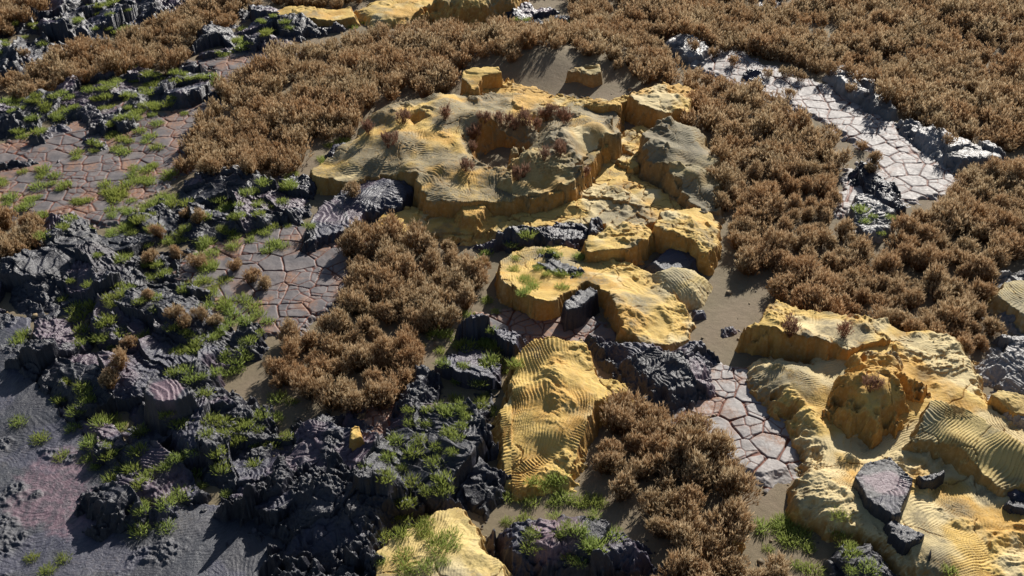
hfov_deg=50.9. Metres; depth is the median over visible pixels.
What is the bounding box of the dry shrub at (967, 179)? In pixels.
[953,166,983,189]
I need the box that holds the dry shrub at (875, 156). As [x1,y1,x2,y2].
[866,149,884,163]
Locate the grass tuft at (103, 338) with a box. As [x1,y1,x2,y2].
[96,330,109,343]
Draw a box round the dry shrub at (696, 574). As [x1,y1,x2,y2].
[684,568,718,575]
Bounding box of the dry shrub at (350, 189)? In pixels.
[342,179,360,197]
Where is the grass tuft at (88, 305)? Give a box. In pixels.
[82,298,95,308]
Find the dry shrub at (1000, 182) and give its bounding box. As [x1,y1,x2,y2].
[993,175,1010,194]
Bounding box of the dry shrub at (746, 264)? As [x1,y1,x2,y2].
[734,245,759,275]
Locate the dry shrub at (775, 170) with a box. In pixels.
[764,157,794,185]
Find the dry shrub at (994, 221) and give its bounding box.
[979,212,1002,233]
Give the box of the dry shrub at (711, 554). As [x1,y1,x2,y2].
[694,530,738,575]
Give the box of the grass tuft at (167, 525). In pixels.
[153,517,177,534]
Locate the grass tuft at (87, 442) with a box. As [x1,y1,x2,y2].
[76,432,101,450]
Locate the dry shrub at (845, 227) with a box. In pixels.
[832,217,856,241]
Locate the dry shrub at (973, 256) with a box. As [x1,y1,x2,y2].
[960,250,987,274]
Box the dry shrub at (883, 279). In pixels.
[872,272,892,293]
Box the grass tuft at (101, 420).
[86,411,112,427]
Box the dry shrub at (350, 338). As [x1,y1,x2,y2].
[342,327,365,345]
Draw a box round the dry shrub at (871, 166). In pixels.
[864,160,881,173]
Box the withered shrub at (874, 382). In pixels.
[862,372,884,392]
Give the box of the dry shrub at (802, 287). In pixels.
[789,279,814,309]
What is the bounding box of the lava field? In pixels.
[0,165,445,575]
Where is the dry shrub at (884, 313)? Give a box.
[871,307,893,325]
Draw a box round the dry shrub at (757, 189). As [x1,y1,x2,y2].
[748,179,781,205]
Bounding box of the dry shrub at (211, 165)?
[194,154,223,174]
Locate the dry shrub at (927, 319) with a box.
[916,310,938,329]
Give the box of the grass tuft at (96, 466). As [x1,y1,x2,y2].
[85,463,101,470]
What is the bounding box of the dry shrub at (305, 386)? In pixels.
[288,365,327,401]
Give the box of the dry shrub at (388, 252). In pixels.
[373,242,404,272]
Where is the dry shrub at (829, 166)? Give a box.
[817,157,843,177]
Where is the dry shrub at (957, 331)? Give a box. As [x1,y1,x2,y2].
[945,322,973,341]
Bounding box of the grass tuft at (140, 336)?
[135,329,151,337]
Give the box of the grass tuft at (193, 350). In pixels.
[182,343,202,354]
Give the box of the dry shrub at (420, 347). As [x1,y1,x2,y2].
[402,340,425,357]
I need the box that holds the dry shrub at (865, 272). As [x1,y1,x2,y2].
[856,261,880,281]
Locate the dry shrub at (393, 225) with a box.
[380,209,406,241]
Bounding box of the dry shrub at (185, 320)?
[175,312,191,328]
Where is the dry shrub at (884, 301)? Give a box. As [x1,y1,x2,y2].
[867,287,907,309]
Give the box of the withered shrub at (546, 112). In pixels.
[537,106,552,120]
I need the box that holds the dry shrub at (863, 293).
[849,284,873,306]
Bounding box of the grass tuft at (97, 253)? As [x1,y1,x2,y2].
[93,251,103,257]
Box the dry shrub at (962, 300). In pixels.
[943,292,979,320]
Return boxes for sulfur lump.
[349,426,364,450]
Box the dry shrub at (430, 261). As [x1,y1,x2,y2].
[419,247,442,275]
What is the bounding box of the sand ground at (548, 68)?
[0,0,1023,575]
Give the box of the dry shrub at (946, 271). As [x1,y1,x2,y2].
[926,259,949,275]
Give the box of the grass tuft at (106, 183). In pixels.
[97,178,112,187]
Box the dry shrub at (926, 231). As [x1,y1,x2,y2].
[912,221,943,245]
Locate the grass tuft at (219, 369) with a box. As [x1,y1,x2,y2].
[207,366,222,376]
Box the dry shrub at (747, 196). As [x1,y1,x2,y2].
[733,191,755,209]
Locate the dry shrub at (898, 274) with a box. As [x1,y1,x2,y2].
[884,269,912,286]
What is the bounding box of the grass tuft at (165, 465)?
[153,459,172,471]
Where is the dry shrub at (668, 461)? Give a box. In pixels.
[648,442,685,479]
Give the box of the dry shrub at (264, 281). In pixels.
[256,274,270,291]
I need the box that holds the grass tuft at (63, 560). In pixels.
[54,550,73,564]
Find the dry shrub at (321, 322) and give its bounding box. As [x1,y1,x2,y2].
[314,312,334,333]
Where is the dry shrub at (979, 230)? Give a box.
[965,222,992,243]
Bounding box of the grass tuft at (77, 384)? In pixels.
[71,379,90,389]
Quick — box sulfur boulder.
[581,221,655,265]
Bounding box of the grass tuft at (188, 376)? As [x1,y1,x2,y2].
[179,372,199,383]
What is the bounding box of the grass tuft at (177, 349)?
[168,346,186,354]
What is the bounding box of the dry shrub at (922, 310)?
[914,304,948,323]
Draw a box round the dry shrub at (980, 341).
[973,332,990,352]
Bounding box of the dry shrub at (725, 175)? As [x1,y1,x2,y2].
[704,161,737,188]
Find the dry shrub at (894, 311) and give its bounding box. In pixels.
[866,300,903,326]
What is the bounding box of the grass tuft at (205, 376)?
[194,371,208,379]
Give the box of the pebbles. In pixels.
[1,0,1021,575]
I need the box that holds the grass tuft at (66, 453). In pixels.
[52,447,70,462]
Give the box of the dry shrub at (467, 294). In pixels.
[455,279,478,309]
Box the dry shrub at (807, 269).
[793,255,830,284]
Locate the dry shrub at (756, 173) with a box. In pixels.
[744,158,763,183]
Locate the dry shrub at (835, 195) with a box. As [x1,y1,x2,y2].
[825,188,842,205]
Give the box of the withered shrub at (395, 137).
[379,129,398,147]
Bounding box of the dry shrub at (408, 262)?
[395,248,420,278]
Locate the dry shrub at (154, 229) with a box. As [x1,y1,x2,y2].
[147,222,165,237]
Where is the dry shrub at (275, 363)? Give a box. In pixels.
[260,352,296,376]
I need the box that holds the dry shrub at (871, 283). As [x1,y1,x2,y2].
[855,274,882,293]
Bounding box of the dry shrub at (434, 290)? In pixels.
[421,278,459,307]
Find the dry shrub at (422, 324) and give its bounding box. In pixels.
[407,308,434,333]
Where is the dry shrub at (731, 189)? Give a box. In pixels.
[720,177,744,201]
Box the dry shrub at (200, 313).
[189,303,209,320]
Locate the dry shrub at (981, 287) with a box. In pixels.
[969,276,997,301]
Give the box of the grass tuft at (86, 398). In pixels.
[75,392,96,405]
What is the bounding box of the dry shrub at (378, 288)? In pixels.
[360,275,390,304]
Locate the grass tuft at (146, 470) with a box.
[144,464,160,472]
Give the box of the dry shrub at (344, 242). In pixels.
[334,227,365,257]
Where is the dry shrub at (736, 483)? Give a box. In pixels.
[712,460,762,505]
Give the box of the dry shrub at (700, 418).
[673,406,718,444]
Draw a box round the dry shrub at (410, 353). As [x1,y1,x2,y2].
[392,342,425,369]
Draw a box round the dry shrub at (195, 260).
[184,251,208,267]
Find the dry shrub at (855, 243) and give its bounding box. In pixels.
[842,230,874,257]
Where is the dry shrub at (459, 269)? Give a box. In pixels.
[446,258,476,283]
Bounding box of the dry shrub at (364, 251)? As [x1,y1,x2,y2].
[353,241,372,259]
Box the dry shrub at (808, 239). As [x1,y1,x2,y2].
[788,228,819,251]
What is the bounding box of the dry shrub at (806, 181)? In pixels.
[798,174,816,193]
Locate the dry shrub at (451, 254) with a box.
[442,246,459,266]
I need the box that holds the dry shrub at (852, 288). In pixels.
[828,273,860,296]
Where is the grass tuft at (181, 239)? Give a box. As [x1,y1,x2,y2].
[176,234,189,242]
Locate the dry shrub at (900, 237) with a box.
[883,226,921,250]
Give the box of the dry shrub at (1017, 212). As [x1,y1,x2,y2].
[1006,206,1023,224]
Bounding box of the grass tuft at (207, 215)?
[201,210,213,220]
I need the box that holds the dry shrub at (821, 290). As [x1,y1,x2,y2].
[807,283,835,312]
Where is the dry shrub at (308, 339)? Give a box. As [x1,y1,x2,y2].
[294,326,321,352]
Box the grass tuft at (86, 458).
[77,452,92,464]
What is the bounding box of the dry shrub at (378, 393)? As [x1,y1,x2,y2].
[360,375,398,409]
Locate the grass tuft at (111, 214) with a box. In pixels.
[106,211,117,218]
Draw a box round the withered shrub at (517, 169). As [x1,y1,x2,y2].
[511,161,530,180]
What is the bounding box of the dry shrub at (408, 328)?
[399,319,420,341]
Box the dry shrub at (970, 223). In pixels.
[954,207,985,232]
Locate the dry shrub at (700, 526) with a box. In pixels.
[663,508,711,545]
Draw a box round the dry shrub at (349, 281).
[342,271,367,289]
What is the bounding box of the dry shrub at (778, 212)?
[771,205,787,222]
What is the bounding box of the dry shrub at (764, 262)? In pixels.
[752,241,781,271]
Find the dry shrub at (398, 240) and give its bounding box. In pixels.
[386,233,416,247]
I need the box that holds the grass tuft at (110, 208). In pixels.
[104,205,119,212]
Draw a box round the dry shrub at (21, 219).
[16,211,37,227]
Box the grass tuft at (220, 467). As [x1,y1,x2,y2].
[208,456,235,475]
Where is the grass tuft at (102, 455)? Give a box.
[95,441,119,461]
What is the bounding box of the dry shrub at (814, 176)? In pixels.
[811,170,837,184]
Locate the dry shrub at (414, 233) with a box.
[403,218,437,254]
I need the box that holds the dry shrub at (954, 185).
[945,180,980,200]
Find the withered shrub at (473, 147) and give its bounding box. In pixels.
[468,139,477,152]
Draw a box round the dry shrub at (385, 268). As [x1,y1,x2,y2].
[368,256,406,286]
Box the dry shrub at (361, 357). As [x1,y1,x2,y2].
[337,342,375,374]
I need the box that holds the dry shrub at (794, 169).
[782,159,806,180]
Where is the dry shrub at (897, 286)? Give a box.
[884,274,908,301]
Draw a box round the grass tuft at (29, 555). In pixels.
[22,550,40,562]
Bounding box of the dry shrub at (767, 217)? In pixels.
[752,202,775,229]
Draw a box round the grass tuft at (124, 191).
[107,187,129,197]
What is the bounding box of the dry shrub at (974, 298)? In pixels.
[958,287,980,305]
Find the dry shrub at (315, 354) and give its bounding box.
[303,347,324,368]
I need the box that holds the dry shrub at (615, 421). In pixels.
[599,398,639,435]
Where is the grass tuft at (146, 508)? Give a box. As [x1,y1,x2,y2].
[128,499,150,516]
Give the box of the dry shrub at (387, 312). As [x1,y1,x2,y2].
[372,298,398,326]
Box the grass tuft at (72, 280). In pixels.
[66,277,76,283]
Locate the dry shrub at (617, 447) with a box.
[595,435,628,462]
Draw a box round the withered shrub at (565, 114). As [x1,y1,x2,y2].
[555,105,573,124]
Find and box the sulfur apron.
[735,299,1023,575]
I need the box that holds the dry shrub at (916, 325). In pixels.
[901,316,926,331]
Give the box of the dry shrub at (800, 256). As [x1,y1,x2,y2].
[795,250,817,268]
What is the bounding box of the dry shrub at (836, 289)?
[824,273,856,311]
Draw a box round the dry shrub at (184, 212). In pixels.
[179,206,189,217]
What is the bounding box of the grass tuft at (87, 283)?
[81,278,91,288]
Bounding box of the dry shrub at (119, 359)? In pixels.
[108,345,129,370]
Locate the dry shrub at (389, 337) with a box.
[383,334,399,352]
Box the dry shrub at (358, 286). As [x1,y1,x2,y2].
[348,277,385,301]
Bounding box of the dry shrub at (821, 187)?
[811,173,838,198]
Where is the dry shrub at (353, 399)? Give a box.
[340,389,368,413]
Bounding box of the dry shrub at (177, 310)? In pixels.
[163,303,185,319]
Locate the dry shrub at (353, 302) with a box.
[332,284,370,317]
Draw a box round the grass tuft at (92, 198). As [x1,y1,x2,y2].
[82,196,94,202]
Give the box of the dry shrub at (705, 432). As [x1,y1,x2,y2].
[672,422,715,460]
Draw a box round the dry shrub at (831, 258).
[820,249,842,273]
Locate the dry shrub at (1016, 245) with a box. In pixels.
[1005,232,1023,260]
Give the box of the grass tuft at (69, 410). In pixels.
[64,404,85,416]
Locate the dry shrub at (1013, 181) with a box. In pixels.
[1002,170,1023,189]
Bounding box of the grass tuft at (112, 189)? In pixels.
[101,185,124,197]
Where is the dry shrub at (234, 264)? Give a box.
[226,256,242,271]
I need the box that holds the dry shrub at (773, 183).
[764,179,782,195]
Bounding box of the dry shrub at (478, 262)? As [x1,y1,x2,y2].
[454,252,491,276]
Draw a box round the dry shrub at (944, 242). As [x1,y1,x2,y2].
[932,230,955,253]
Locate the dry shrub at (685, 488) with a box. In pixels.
[675,480,709,507]
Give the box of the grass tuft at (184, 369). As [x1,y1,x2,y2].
[176,363,195,373]
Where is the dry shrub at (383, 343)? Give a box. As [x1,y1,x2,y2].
[369,332,397,360]
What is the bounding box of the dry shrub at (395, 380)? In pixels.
[384,371,408,401]
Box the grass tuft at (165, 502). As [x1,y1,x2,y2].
[153,491,179,511]
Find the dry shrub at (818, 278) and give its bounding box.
[805,264,833,292]
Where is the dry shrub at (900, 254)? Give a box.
[872,247,905,267]
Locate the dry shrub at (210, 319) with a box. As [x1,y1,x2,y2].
[205,312,223,324]
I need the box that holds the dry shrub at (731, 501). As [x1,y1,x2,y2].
[712,493,752,527]
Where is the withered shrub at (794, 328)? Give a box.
[782,311,802,337]
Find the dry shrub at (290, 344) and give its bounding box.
[279,334,304,358]
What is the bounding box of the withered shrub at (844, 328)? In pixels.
[836,318,854,337]
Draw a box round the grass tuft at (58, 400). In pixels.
[48,395,65,404]
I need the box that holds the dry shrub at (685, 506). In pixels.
[660,486,702,523]
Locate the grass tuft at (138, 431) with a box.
[128,421,150,438]
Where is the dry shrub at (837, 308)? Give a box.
[811,292,848,315]
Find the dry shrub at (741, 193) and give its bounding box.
[730,187,754,203]
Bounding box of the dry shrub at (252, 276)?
[241,264,261,282]
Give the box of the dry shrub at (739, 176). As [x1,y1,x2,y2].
[731,168,749,189]
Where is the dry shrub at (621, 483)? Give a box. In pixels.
[608,466,640,501]
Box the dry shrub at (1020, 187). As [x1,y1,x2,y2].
[1009,184,1023,204]
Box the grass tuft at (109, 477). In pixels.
[101,470,117,482]
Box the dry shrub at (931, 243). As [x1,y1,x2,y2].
[920,239,939,257]
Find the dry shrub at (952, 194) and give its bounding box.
[934,189,960,205]
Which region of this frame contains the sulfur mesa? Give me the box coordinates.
[494,245,695,351]
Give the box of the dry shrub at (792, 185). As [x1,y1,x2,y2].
[780,176,804,197]
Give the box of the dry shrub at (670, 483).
[650,468,678,497]
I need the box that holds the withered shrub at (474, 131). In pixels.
[466,122,481,140]
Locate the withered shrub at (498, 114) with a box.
[492,110,505,126]
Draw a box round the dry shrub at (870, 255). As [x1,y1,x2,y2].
[851,241,877,264]
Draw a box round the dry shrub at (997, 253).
[983,243,1015,268]
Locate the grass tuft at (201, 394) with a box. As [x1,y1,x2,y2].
[194,385,214,397]
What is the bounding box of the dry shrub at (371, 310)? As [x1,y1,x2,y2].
[364,302,379,318]
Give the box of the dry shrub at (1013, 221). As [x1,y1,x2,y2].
[1002,210,1023,233]
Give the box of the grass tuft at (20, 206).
[13,201,29,211]
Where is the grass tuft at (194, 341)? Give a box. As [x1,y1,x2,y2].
[187,335,205,346]
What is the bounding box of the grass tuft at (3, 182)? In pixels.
[0,179,8,186]
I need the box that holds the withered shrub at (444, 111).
[439,102,451,119]
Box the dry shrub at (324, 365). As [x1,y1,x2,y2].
[307,352,338,378]
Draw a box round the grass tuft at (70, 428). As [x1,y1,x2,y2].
[64,422,82,433]
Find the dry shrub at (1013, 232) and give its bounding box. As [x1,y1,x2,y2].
[993,221,1020,241]
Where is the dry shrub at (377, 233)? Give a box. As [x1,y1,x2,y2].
[357,218,390,247]
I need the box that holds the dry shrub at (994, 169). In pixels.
[979,154,1004,181]
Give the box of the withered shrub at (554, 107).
[546,102,559,114]
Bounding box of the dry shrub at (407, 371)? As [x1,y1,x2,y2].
[384,357,419,387]
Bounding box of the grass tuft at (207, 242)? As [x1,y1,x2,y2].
[195,234,216,245]
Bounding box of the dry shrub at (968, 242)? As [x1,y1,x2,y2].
[954,233,981,254]
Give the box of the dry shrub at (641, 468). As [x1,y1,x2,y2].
[625,451,655,481]
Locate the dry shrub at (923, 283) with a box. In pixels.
[906,275,931,293]
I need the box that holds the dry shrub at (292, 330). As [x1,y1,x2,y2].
[276,316,300,341]
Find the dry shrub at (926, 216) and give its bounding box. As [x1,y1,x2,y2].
[908,205,944,226]
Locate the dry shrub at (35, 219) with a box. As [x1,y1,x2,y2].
[22,209,44,235]
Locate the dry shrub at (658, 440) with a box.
[644,425,692,463]
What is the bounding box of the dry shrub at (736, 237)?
[726,225,747,250]
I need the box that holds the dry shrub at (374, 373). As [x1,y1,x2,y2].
[360,365,384,385]
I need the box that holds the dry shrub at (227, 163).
[218,152,240,174]
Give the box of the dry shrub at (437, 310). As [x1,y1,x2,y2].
[420,295,462,331]
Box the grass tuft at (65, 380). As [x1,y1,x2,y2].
[59,377,70,385]
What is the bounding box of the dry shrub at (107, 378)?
[97,364,119,389]
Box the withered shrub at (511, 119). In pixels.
[503,112,520,130]
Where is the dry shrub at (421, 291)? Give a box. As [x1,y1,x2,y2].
[409,286,430,307]
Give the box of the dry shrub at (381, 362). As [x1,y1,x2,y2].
[375,349,395,371]
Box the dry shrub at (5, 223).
[0,201,19,230]
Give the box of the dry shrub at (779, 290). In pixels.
[765,276,789,301]
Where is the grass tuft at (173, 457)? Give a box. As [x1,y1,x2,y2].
[165,448,185,463]
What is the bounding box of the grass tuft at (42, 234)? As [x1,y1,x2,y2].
[33,228,50,240]
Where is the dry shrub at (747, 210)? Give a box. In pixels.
[732,203,758,219]
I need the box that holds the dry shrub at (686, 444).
[666,418,710,471]
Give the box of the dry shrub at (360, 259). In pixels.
[344,255,368,275]
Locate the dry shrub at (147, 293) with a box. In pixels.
[141,287,155,300]
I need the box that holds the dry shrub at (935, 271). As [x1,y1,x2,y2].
[922,261,947,290]
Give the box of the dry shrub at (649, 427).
[634,413,674,445]
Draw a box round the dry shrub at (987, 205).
[975,201,998,217]
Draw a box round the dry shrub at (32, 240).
[18,223,45,249]
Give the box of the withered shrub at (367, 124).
[361,113,376,134]
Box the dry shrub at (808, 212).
[800,205,817,222]
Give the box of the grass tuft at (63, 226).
[55,221,71,230]
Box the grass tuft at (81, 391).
[74,384,95,395]
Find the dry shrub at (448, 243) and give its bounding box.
[440,238,457,253]
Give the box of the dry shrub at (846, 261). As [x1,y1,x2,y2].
[836,249,865,272]
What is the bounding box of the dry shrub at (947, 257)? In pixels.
[930,247,956,267]
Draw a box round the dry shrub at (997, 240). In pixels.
[986,229,1012,250]
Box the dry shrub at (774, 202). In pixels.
[750,188,786,214]
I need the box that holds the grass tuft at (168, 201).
[159,197,180,207]
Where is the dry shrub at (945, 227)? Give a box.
[929,217,952,238]
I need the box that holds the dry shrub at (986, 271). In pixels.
[973,256,1001,283]
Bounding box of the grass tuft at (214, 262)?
[207,258,220,266]
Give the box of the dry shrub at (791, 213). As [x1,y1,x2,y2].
[784,207,802,224]
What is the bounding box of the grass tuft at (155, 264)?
[144,257,164,268]
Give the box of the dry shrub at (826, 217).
[818,206,833,226]
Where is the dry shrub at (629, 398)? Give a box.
[598,387,655,427]
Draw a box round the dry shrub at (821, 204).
[812,197,836,216]
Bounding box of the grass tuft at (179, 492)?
[167,485,192,502]
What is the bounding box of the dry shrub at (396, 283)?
[386,275,418,307]
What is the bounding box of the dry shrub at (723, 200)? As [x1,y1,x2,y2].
[712,190,733,211]
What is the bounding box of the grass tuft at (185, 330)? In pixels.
[177,326,189,334]
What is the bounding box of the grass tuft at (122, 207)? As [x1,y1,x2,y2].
[117,205,131,211]
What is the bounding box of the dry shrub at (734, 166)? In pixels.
[721,161,738,180]
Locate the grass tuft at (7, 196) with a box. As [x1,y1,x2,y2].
[0,190,23,202]
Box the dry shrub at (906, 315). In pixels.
[893,309,915,331]
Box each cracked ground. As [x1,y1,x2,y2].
[0,35,296,229]
[170,223,367,337]
[360,399,396,438]
[472,306,616,342]
[660,34,963,219]
[672,362,800,491]
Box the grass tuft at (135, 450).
[124,441,148,458]
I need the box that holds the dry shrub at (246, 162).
[235,147,257,175]
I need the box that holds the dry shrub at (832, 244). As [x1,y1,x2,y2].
[823,235,839,251]
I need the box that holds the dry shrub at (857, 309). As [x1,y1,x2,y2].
[842,300,864,315]
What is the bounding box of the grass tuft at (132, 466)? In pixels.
[121,459,140,473]
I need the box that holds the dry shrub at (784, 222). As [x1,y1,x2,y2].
[775,214,794,231]
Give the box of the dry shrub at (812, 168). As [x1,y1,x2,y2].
[796,157,823,177]
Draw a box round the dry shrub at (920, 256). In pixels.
[906,243,939,272]
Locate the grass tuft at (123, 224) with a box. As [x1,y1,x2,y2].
[114,219,131,229]
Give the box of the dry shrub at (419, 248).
[413,236,439,260]
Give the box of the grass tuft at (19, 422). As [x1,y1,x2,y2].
[7,413,30,426]
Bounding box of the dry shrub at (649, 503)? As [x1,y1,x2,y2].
[634,485,675,520]
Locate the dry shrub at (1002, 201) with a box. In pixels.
[989,192,1013,209]
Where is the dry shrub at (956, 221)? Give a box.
[933,197,969,237]
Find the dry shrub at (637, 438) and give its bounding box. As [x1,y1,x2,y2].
[619,428,647,457]
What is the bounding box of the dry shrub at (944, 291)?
[929,277,956,304]
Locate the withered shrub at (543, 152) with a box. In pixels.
[538,144,550,160]
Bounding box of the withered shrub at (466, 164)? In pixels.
[459,157,474,171]
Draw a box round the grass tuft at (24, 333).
[12,327,31,339]
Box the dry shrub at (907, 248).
[895,239,916,265]
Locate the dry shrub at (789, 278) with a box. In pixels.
[770,267,799,292]
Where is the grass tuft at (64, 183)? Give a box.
[55,179,72,187]
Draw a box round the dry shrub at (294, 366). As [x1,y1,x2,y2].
[287,359,310,382]
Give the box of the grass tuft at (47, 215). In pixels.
[36,210,48,217]
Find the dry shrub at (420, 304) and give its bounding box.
[409,292,446,317]
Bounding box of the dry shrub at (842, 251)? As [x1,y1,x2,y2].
[832,245,855,264]
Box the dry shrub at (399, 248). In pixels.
[392,243,411,260]
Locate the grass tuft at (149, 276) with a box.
[145,271,157,281]
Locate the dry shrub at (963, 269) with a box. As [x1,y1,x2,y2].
[953,260,977,280]
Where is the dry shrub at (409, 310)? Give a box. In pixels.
[398,305,419,326]
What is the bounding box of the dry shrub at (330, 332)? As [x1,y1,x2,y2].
[318,329,344,344]
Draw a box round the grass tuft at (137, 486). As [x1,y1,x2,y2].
[130,476,145,491]
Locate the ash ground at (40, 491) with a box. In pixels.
[0,313,283,575]
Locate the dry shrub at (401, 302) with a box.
[387,286,417,316]
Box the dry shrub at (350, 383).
[334,372,359,393]
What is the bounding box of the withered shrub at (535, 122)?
[525,116,542,129]
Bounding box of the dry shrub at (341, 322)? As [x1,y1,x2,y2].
[325,308,356,334]
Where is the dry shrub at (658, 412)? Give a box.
[634,401,670,430]
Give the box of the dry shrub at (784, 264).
[771,253,801,275]
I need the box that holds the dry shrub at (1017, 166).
[999,155,1023,182]
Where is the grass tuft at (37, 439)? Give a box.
[27,429,52,445]
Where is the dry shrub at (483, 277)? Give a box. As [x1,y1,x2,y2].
[460,268,489,290]
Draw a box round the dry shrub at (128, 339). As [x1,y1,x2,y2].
[118,333,138,349]
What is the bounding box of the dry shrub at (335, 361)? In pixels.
[329,355,348,378]
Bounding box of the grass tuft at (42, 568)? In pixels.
[36,561,58,575]
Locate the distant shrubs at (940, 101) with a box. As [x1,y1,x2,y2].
[0,0,1023,177]
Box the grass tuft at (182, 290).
[175,284,190,292]
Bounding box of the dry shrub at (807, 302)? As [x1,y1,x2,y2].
[789,289,824,310]
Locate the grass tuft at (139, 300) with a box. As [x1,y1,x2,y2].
[132,296,145,304]
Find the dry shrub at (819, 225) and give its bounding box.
[810,221,826,231]
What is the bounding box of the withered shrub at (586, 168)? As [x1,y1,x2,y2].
[578,161,590,177]
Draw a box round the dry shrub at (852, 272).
[840,266,862,286]
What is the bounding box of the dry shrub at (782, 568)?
[760,548,794,575]
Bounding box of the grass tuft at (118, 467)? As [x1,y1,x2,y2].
[112,461,126,472]
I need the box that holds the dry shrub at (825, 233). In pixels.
[804,224,834,247]
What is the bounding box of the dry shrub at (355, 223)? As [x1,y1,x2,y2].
[341,215,369,249]
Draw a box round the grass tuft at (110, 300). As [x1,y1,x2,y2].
[102,296,118,307]
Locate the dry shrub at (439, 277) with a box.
[428,262,452,291]
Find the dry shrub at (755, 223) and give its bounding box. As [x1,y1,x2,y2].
[743,215,766,235]
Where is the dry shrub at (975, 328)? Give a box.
[959,318,983,334]
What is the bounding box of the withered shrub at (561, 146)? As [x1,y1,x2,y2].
[552,137,567,157]
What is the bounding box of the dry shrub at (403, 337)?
[393,325,420,351]
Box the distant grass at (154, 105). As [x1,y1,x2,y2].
[0,0,574,369]
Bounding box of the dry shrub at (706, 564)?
[690,558,714,575]
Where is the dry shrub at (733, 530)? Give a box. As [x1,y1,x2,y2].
[699,501,758,550]
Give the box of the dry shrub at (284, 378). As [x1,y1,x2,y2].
[269,365,294,389]
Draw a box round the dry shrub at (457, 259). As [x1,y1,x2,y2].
[451,249,473,265]
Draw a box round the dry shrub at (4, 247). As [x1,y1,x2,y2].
[0,231,16,257]
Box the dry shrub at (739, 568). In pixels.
[714,551,752,575]
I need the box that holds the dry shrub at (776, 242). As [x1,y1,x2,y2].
[762,223,798,254]
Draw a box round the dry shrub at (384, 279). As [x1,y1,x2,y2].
[373,270,393,298]
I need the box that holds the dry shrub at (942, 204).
[925,195,964,223]
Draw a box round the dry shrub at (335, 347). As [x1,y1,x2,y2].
[320,332,349,359]
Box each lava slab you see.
[560,287,599,331]
[853,457,912,523]
[883,520,924,555]
[916,470,944,489]
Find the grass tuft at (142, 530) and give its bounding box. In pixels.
[127,516,151,538]
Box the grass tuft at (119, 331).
[105,324,129,336]
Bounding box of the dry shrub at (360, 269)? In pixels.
[347,259,378,283]
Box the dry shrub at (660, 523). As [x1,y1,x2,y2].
[644,511,675,539]
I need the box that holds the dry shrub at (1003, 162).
[1001,156,1009,169]
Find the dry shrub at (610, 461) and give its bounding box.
[590,445,627,477]
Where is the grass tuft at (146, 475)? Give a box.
[135,468,153,484]
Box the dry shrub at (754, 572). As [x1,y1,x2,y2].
[741,561,766,575]
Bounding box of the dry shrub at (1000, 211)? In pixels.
[986,202,1012,231]
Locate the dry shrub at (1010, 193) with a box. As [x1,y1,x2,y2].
[991,185,1022,202]
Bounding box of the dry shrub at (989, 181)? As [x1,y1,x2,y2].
[980,173,996,192]
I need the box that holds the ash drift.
[643,249,699,273]
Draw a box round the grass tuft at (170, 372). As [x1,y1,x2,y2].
[163,366,180,376]
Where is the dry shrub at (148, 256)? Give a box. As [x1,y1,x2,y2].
[140,247,159,263]
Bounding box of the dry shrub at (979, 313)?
[972,300,989,320]
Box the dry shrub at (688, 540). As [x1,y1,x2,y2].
[669,521,706,556]
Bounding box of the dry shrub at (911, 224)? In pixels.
[890,210,921,235]
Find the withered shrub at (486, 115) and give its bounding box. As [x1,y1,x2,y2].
[476,109,490,123]
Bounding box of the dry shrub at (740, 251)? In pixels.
[735,242,762,260]
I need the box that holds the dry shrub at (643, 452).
[633,434,668,468]
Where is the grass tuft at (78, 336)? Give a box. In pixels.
[73,333,85,340]
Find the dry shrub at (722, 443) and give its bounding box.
[702,427,737,461]
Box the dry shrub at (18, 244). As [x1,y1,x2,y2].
[7,233,30,253]
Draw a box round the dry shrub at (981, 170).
[961,161,988,178]
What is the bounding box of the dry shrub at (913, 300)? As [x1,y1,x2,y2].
[898,285,925,310]
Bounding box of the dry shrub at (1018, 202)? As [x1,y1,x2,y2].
[1003,195,1023,212]
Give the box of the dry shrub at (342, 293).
[334,286,356,307]
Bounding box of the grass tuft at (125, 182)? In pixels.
[119,178,135,188]
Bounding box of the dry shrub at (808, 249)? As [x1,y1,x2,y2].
[798,244,820,262]
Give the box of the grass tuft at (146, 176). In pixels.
[137,174,155,181]
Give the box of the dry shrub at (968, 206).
[951,190,988,218]
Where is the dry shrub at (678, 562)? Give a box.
[657,546,706,575]
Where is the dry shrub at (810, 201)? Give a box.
[803,195,816,208]
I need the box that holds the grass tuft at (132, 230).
[122,227,137,235]
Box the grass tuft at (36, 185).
[24,179,49,190]
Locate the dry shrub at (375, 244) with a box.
[367,234,394,260]
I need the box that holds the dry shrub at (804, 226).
[793,221,810,239]
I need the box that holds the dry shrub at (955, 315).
[934,296,974,331]
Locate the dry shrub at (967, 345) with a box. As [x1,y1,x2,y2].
[956,334,976,354]
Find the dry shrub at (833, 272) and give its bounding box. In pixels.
[827,266,842,278]
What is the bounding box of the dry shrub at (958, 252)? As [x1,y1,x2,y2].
[947,243,971,264]
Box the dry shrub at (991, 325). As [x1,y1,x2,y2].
[979,314,1008,338]
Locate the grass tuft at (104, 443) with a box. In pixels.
[100,440,111,448]
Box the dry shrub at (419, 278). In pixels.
[403,267,428,289]
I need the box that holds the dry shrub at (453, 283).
[441,270,467,297]
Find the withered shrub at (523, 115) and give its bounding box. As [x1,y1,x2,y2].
[515,106,531,125]
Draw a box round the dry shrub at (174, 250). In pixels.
[168,245,184,259]
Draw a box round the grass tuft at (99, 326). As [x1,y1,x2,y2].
[93,322,106,328]
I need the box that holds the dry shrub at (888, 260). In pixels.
[871,249,903,275]
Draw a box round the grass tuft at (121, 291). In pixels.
[113,288,129,298]
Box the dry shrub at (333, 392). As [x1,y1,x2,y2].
[309,374,348,413]
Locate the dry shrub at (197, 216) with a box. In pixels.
[190,206,206,223]
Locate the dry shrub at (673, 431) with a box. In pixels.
[653,412,684,439]

